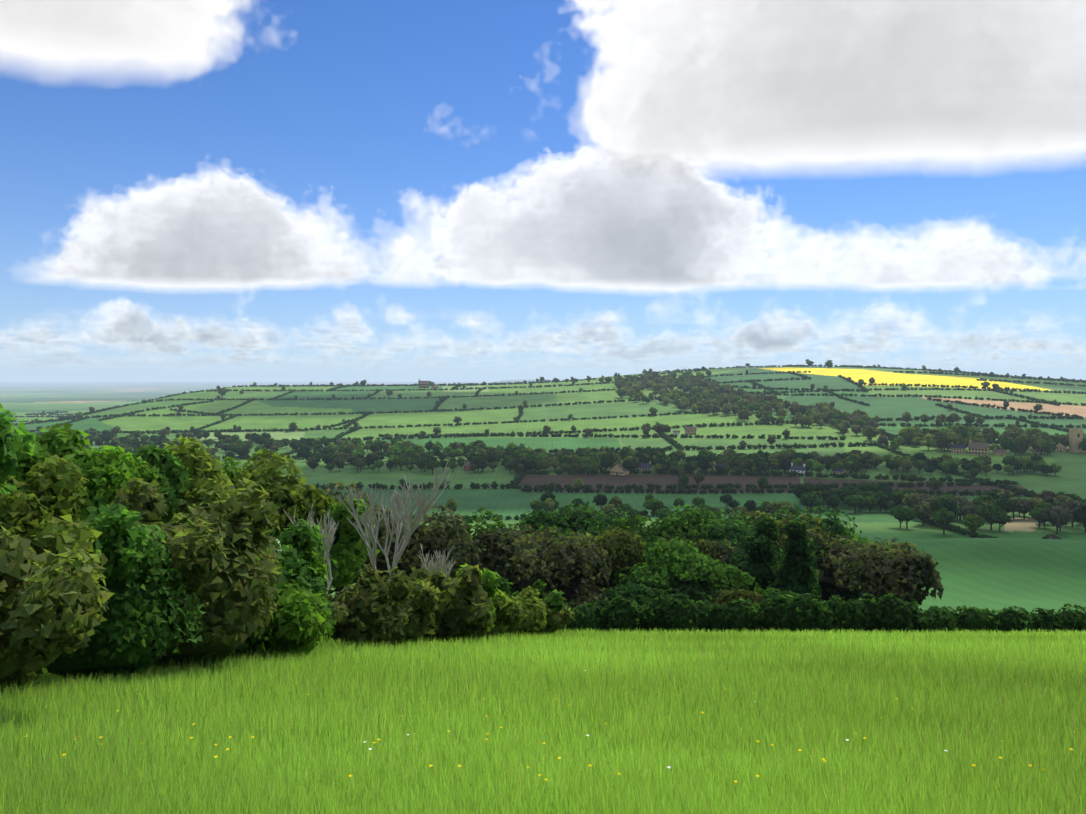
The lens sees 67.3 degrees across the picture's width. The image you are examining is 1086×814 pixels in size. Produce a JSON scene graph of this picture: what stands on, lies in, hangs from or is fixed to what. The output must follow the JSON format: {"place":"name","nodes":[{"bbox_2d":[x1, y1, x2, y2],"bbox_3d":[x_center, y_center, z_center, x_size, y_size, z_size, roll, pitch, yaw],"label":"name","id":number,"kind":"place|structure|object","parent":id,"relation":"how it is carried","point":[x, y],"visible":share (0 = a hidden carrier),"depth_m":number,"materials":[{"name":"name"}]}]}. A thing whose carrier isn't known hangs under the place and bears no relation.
{"place":"outdoors","nodes":[
{"label":"outdoors","id":0,"kind":"place"},
{"bbox_2d":[0,367,1085,641],"bbox_3d":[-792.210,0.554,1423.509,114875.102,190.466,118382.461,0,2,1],"label":"terrain","id":1,"kind":"structure","parent":0,"point":[1018,561],"depth_m":1361.57,"materials":[{"name":"green plant"}]},
{"bbox_2d":[3,637,1072,781],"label":"meadow flowers","id":2,"kind":"object","parent":1,"relation":"on","point":[823,759],"visible":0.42,"depth_m":7.42,"materials":[{"name":"plant"}]},
{"bbox_2d":[0,627,1085,813],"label":"grass","id":3,"kind":"structure","parent":1,"relation":"on","point":[645,697],"depth_m":8.41,"materials":[{"name":"green plant"}]},
{"bbox_2d":[0,403,1085,692],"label":"trees","id":4,"kind":"object","parent":1,"relation":"on","point":[118,561],"visible":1,"depth_m":41.20,"materials":[{"name":"green plant"}]},
{"bbox_2d":[6,359,1085,484],"bbox_3d":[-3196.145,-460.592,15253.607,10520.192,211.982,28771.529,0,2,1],"label":"hedgerows","id":5,"kind":"object","parent":1,"relation":"on","point":[1013,438],"visible":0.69,"depth_m":1395.12,"materials":[{"name":"green plant"}]},
{"bbox_2d":[21,375,1085,604],"bbox_3d":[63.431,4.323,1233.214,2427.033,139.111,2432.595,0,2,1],"label":"tree trunks","id":6,"kind":"object","parent":1,"relation":"on","point":[397,505],"visible":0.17,"depth_m":37.02,"materials":[{"name":"grey plant"}]},
{"bbox_2d":[125,452,1085,539],"bbox_3d":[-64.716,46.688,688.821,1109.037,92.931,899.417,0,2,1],"label":"valley trees","id":7,"kind":"object","parent":1,"relation":"on","point":[947,508],"visible":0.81,"depth_m":787.10,"materials":[{"name":"green plant"}]},
{"bbox_2d":[336,379,1085,475],"bbox_3d":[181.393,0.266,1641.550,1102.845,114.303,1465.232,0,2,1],"label":"buildings","id":8,"kind":"structure","parent":1,"relation":"on","point":[1076,437],"depth_m":1038.75,"materials":[{"name":"stone"},{"name":"brick"},{"name":"roof tiles"}]},
{"bbox_2d":[0,0,1085,381],"label":"sky","id":9,"kind":"structure","parent":0,"point":[191,190],"materials":[{"name":"blue"}]}
]}

